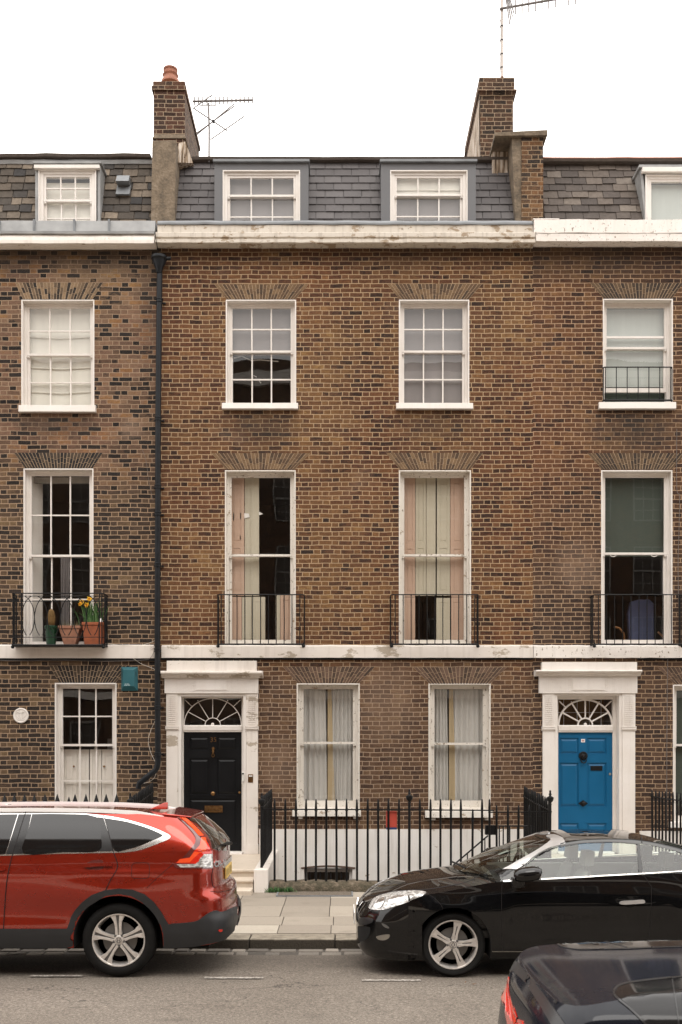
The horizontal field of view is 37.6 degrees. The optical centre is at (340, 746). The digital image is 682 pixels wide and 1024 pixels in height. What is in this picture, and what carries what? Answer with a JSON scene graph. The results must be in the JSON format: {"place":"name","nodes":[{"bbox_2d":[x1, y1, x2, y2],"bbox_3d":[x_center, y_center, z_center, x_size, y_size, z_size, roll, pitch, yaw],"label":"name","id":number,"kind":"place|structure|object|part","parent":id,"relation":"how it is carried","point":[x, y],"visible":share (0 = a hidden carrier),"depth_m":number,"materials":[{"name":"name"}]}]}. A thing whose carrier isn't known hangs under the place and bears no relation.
{"place":"outdoors","nodes":[
{"label":"outdoors","id":0,"kind":"place"},
{"bbox_2d":[0,955,515,1023],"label":"road","id":1,"kind":"structure","parent":0,"point":[285,989],"depth_m":8.96,"materials":[{"name":"grey asphalt"}]},
{"bbox_2d":[29,975,82,976],"bbox_3d":[-2.722,2.192,9.566,0.503,0.001,0.071,0,0,0],"label":"road marking","id":2,"kind":"object","parent":1,"relation":"on","point":[55,975],"visible":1,"depth_m":9.57,"materials":[{"name":"paint"}]},
{"bbox_2d":[0,802,240,976],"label":"parked car","id":3,"kind":"object","parent":1,"relation":"on","point":[112,888],"visible":1,"depth_m":9.53,"materials":[{"name":"red paint"}]},
{"bbox_3d":[-3.459,0.853,9.618,0.640,0.393,0.204,0,0,0],"label":"side window","id":4,"kind":"part","parent":3,"relation":"part of","materials":[{"name":"grey glass"}]},
{"bbox_3d":[-2.662,0.844,9.622,0.762,0.381,0.202,0,0,0],"label":"side window","id":5,"kind":"part","parent":3,"relation":"part of","materials":[{"name":"grey glass"}]},
{"bbox_3d":[-2.006,0.850,9.585,0.589,0.313,0.148,0,0,7],"label":"side window","id":6,"kind":"part","parent":3,"relation":"part of","materials":[{"name":"grey glass"}]},
{"bbox_2d":[0,949,364,954],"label":"gutter","id":7,"kind":"object","parent":1,"relation":"on","point":[195,953],"visible":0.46,"depth_m":10.95,"materials":[{"name":"grey concrete"}]},
{"bbox_2d":[0,948,486,954],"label":"gutter setts","id":8,"kind":"structure","parent":7,"relation":"on","point":[181,951],"depth_m":11.01,"materials":[{"name":"stone"}]},
{"bbox_2d":[205,977,262,977],"bbox_3d":[-1.017,2.192,9.485,0.557,0.001,0.072,0,0,0],"label":"road marking","id":9,"kind":"object","parent":1,"relation":"on","point":[233,977],"visible":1,"depth_m":9.49,"materials":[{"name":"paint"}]},
{"bbox_2d":[362,979,420,980],"bbox_3d":[0.473,2.192,9.388,0.555,0.001,0.071,0,0,0],"label":"road marking","id":10,"kind":"object","parent":1,"relation":"on","point":[391,979],"visible":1,"depth_m":9.39,"materials":[{"name":"paint"}]},
{"bbox_2d":[353,829,681,976],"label":"parked car","id":11,"kind":"object","parent":1,"relation":"on","point":[459,919],"visible":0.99,"depth_m":9.52,"materials":[{"name":"black paint"}]},
{"bbox_2d":[498,940,681,1023],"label":"parked car","id":12,"kind":"object","parent":1,"relation":"on","point":[624,982],"visible":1,"depth_m":4.64,"materials":[{"name":"black paint"}]},
{"bbox_3d":[1.638,1.181,5.334,0.900,0.320,0.473,0,0,0],"label":"side window","id":13,"kind":"part","parent":12,"relation":"part of","materials":[{"name":"glass"}]},
{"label":"side window","id":14,"kind":"part","parent":12,"relation":"part of","materials":[{"name":"grey glass"}]},
{"bbox_2d":[232,891,364,935],"bbox_3d":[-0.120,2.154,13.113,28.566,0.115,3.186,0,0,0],"label":"pavement","id":15,"kind":"structure","parent":0,"point":[261,913],"depth_m":12.67,"materials":[{"name":"grey concrete"}]},
{"bbox_2d":[0,934,359,949],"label":"kerb","id":16,"kind":"structure","parent":15,"relation":"on","point":[291,941],"depth_m":11.18,"materials":[{"name":"stone"}]},
{"bbox_2d":[231,850,277,894],"bbox_3d":[-1.794,2.115,15.479,1.484,0.770,2.639,0,0,0],"label":"doorstep","id":17,"kind":"object","parent":15,"relation":"on","point":[249,875],"visible":0.32,"depth_m":14.71,"materials":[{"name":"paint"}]},
{"bbox_2d":[258,789,272,867],"bbox_3d":[-1.156,1.223,15.603,0.102,1.095,2.153,0,0,0],"label":"iron railing","id":18,"kind":"object","parent":17,"relation":"on","point":[265,801],"visible":0.98,"depth_m":15.20,"materials":[{"name":"black metal"}]},
{"bbox_2d":[264,886,296,892],"bbox_3d":[-0.871,2.058,14.421,0.490,0.085,0.241,0,0,0],"label":"weed tuft","id":19,"kind":"object","parent":15,"relation":"on","point":[279,890],"visible":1,"depth_m":14.39,"materials":[{"name":"green plant"}]},
{"bbox_2d":[276,891,352,897],"bbox_3d":[-0.372,2.115,14.300,1.081,0.049,0.520,0,0,0],"label":"light well cover","id":20,"kind":"object","parent":15,"relation":"on","point":[330,894],"visible":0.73,"depth_m":14.15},
{"bbox_2d":[269,879,382,891],"bbox_3d":[0.991,2.042,14.590,4.059,0.178,0.303,0,0,0],"label":"railing coping","id":21,"kind":"object","parent":15,"relation":"on","point":[353,885],"visible":0.3,"depth_m":14.48,"materials":[{"name":"stone"}]},
{"bbox_2d":[263,789,493,881],"bbox_3d":[0.538,1.298,14.579,3.389,1.365,0.104,0,0,0],"label":"iron railing","id":22,"kind":"object","parent":21,"relation":"on","point":[409,797],"visible":1,"depth_m":14.57,"materials":[{"name":"black metal"}]},
{"bbox_2d":[386,811,396,829],"bbox_3d":[0.738,1.081,14.643,0.159,0.267,0.075,0,0,0],"label":"red box","id":23,"kind":"object","parent":22,"relation":"hanging from","point":[393,820],"visible":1,"depth_m":14.61,"materials":[{"name":"plastic"}]},
{"bbox_2d":[485,805,548,860],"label":"iron railing","id":24,"kind":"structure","parent":21,"relation":"on","point":[494,829],"depth_m":14.60,"materials":[{"name":"black metal"}]},
{"bbox_2d":[516,850,657,859],"bbox_3d":[4.130,2.115,15.479,2.400,0.770,2.639,0,0,0],"label":"doorstep","id":25,"kind":"object","parent":15,"relation":"on","point":[560,856],"visible":0.06,"depth_m":16.40,"materials":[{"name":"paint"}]},
{"bbox_2d":[498,825,531,861],"bbox_3d":[2.713,1.684,15.600,0.516,0.906,0.024,0,0,0],"label":"landing railing","id":26,"kind":"object","parent":25,"relation":"attached to","point":[503,826],"visible":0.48,"depth_m":15.59,"materials":[{"name":"black metal"}]},
{"bbox_2d":[523,786,553,858],"bbox_3d":[3.048,1.268,15.603,0.104,1.265,2.154,0,0,0],"label":"iron railing","id":27,"kind":"object","parent":25,"relation":"on","point":[533,800],"visible":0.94,"depth_m":15.61,"materials":[{"name":"black metal"}]},
{"bbox_2d":[650,790,681,854],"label":"iron railing","id":28,"kind":"object","parent":25,"relation":"on","point":[669,811],"visible":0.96,"depth_m":16.05,"materials":[{"name":"black metal"}]},
{"bbox_3d":[-5.065,2.063,14.590,3.994,0.175,0.260,0,0,0],"label":"railing coping","id":29,"kind":"object","parent":15,"relation":"on","visible":0},
{"bbox_2d":[2,794,118,801],"bbox_3d":[-5.033,1.335,14.581,3.804,1.290,0.102,0,0,0],"label":"iron railing","id":30,"kind":"object","parent":29,"relation":"on","point":[57,799],"visible":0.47,"depth_m":14.56,"materials":[{"name":"black metal"}]},
{"bbox_2d":[127,782,153,803],"bbox_3d":[-3.096,1.255,15.604,0.100,1.330,2.153,0,0,-1],"label":"iron railing","id":31,"kind":"object","parent":29,"relation":"on","point":[145,796],"visible":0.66,"depth_m":15.75,"materials":[{"name":"black metal"}]},
{"bbox_2d":[0,0,681,156],"label":"sky","id":32,"kind":"structure","parent":0,"point":[324,78],"materials":[{"name":"white"}]},
{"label":"basement area floor","id":33,"kind":"structure","parent":0,"visible":0},
{"bbox_2d":[0,65,199,803],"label":"terraced house","id":34,"kind":"structure","parent":33,"relation":"on","point":[82,262],"depth_m":16.80,"materials":[{"name":"brown brick"}]},
{"bbox_2d":[13,708,28,722],"bbox_3d":[-5.370,-0.518,16.779,0.256,0.256,0.033,0,0,0],"label":"wall plaque","id":35,"kind":"object","parent":34,"relation":"attached to","point":[20,715],"depth_m":16.78,"materials":[{"name":"white ceramic"}]},
{"bbox_2d":[44,609,57,643],"bbox_3d":[-4.831,-1.994,16.670,0.219,0.617,0.218,0,0,0],"label":"plant pot","id":36,"kind":"object","parent":34,"relation":"on","point":[51,622],"visible":0.94,"depth_m":16.61,"materials":[{"name":"green ceramic"}]},
{"bbox_2d":[18,300,95,412],"bbox_3d":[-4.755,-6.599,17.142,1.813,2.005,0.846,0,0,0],"label":"window","id":37,"kind":"structure","parent":34,"relation":"in","point":[57,336],"depth_m":17.03,"materials":[{"name":"white paint"}]},
{"bbox_2d":[23,468,93,643],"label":"window","id":38,"kind":"structure","parent":34,"relation":"in","point":[58,507],"depth_m":17.51,"materials":[{"name":"white paint"}]},
{"bbox_2d":[38,170,96,220],"bbox_3d":[-4.697,-9.307,17.445,0.992,1.186,0.610,0,0,0],"label":"dormer window","id":39,"kind":"structure","parent":34,"relation":"in","point":[63,195],"depth_m":17.25,"materials":[{"name":"white paint"}]},
{"bbox_2d":[58,617,82,643],"bbox_3d":[-4.503,-1.915,16.670,0.378,0.460,0.244,0,0,0],"label":"plant pot","id":40,"kind":"object","parent":34,"relation":"on","point":[67,630],"visible":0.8,"depth_m":16.57,"materials":[{"name":"ceramic"}]},
{"bbox_2d":[55,683,116,801],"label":"window","id":41,"kind":"structure","parent":34,"relation":"in","point":[85,713],"depth_m":17.05,"materials":[{"name":"white paint"}]},
{"bbox_2d":[75,597,109,643],"bbox_3d":[-4.170,-2.092,16.670,0.748,0.813,0.244,0,0,0],"label":"plant pot","id":42,"kind":"object","parent":34,"relation":"on","point":[92,620],"visible":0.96,"depth_m":16.58,"materials":[{"name":"orange ceramic"}]},
{"bbox_2d":[121,667,137,690],"bbox_3d":[-3.547,-1.132,16.760,0.277,0.400,0.072,0,0,0],"label":"alarm box","id":43,"kind":"object","parent":34,"relation":"attached to","point":[129,678],"visible":1,"depth_m":16.73,"materials":[{"name":"teal plastic"}]},
{"bbox_2d":[155,77,534,880],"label":"terraced house","id":44,"kind":"structure","parent":33,"relation":"on","point":[347,485],"depth_m":16.80,"materials":[{"name":"brown brick"},{"name":"dark grey slate"},{"name":"white paint"}]},
{"bbox_2d":[184,732,241,850],"bbox_3d":[-2.173,0.765,16.927,0.978,2.010,0.125,0,0,0],"label":"door","id":45,"kind":"structure","parent":44,"relation":"in","point":[212,760],"depth_m":16.95,"materials":[{"name":"black paint"}]},
{"bbox_2d":[193,95,252,162],"bbox_3d":[-2.077,-10.857,17.574,1.065,1.161,0.088,0,0,0],"label":"tv aerial","id":46,"kind":"object","parent":44,"relation":"attached to","point":[231,100],"visible":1,"depth_m":17.59,"materials":[{"name":"metal"}]},
{"bbox_2d":[222,300,297,409],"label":"window","id":47,"kind":"structure","parent":44,"relation":"in","point":[261,334],"depth_m":17.03,"materials":[{"name":"white paint"}]},
{"bbox_2d":[225,470,295,642],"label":"window","id":48,"kind":"structure","parent":44,"relation":"in","point":[260,505],"depth_m":17.07,"materials":[{"name":"white paint"}]},
{"bbox_2d":[223,170,299,220],"bbox_3d":[-1.365,-9.289,17.455,1.328,1.194,0.610,0,0,0],"label":"dormer window","id":49,"kind":"structure","parent":44,"relation":"in","point":[248,195],"depth_m":17.32,"materials":[{"name":"white paint"}]},
{"bbox_2d":[292,683,360,818],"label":"window","id":50,"kind":"structure","parent":44,"relation":"in","point":[328,714],"depth_m":17.07,"materials":[{"name":"white paint"}]},
{"bbox_2d":[304,868,351,879],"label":"basement window","id":51,"kind":"structure","parent":44,"relation":"in","point":[310,871],"depth_m":18.00,"materials":[{"name":"black glass"}]},
{"bbox_2d":[390,170,467,220],"bbox_3d":[1.507,-9.289,17.455,1.328,1.194,0.610,0,0,0],"label":"dormer window","id":52,"kind":"structure","parent":44,"relation":"in","point":[415,195],"depth_m":17.30,"materials":[{"name":"white paint"}]},
{"bbox_2d":[396,300,472,409],"bbox_3d":[1.567,-6.575,16.877,1.287,1.854,0.315,0,0,0],"label":"window","id":53,"kind":"structure","parent":44,"relation":"in","point":[434,334],"depth_m":17.03,"materials":[{"name":"white paint"}]},
{"bbox_2d":[399,470,470,642],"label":"window","id":54,"kind":"structure","parent":44,"relation":"in","point":[435,505],"depth_m":17.07,"materials":[{"name":"white paint"}]},
{"bbox_2d":[425,683,492,819],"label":"window","id":55,"kind":"structure","parent":44,"relation":"in","point":[459,715],"depth_m":17.07,"materials":[{"name":"white paint"}]},
{"bbox_2d":[497,0,582,76],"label":"tv aerial","id":56,"kind":"object","parent":44,"relation":"attached to","point":[508,6],"visible":0.99,"depth_m":17.90,"materials":[{"name":"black metal"}]},
{"bbox_2d":[453,835,487,864],"bbox_3d":[1.681,2.272,15.550,1.266,1.816,0.326,0,0,0],"label":"area steps handrail","id":57,"kind":"object","parent":33,"relation":"on","point":[463,856],"visible":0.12,"depth_m":15.39,"materials":[{"name":"black metal"}]},
{"bbox_2d":[489,130,681,854],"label":"terraced house","id":58,"kind":"structure","parent":33,"relation":"on","point":[607,499],"depth_m":16.80,"materials":[{"name":"brown brick"}]},
{"bbox_2d":[558,732,611,850],"bbox_3d":[4.137,0.767,16.929,0.916,2.007,0.122,0,0,0],"label":"door","id":59,"kind":"structure","parent":58,"relation":"in","point":[584,758],"depth_m":16.95,"materials":[{"name":"blue paint"}]},
{"bbox_2d":[601,470,671,642],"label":"window","id":60,"kind":"structure","parent":58,"relation":"in","point":[636,505],"depth_m":17.04,"materials":[{"name":"white paint"}]},
{"bbox_2d":[598,299,675,409],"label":"window","id":61,"kind":"structure","parent":58,"relation":"in","point":[636,332],"depth_m":17.04,"materials":[{"name":"white paint"}]},
{"bbox_2d":[644,174,681,219],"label":"dormer window","id":62,"kind":"structure","parent":58,"relation":"in","point":[663,192],"depth_m":17.31,"materials":[{"name":"white paint"}]},
{"bbox_2d":[671,685,681,827],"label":"window","id":63,"kind":"structure","parent":58,"relation":"in","point":[677,689],"depth_m":17.03,"materials":[{"name":"white paint"}]}
]}

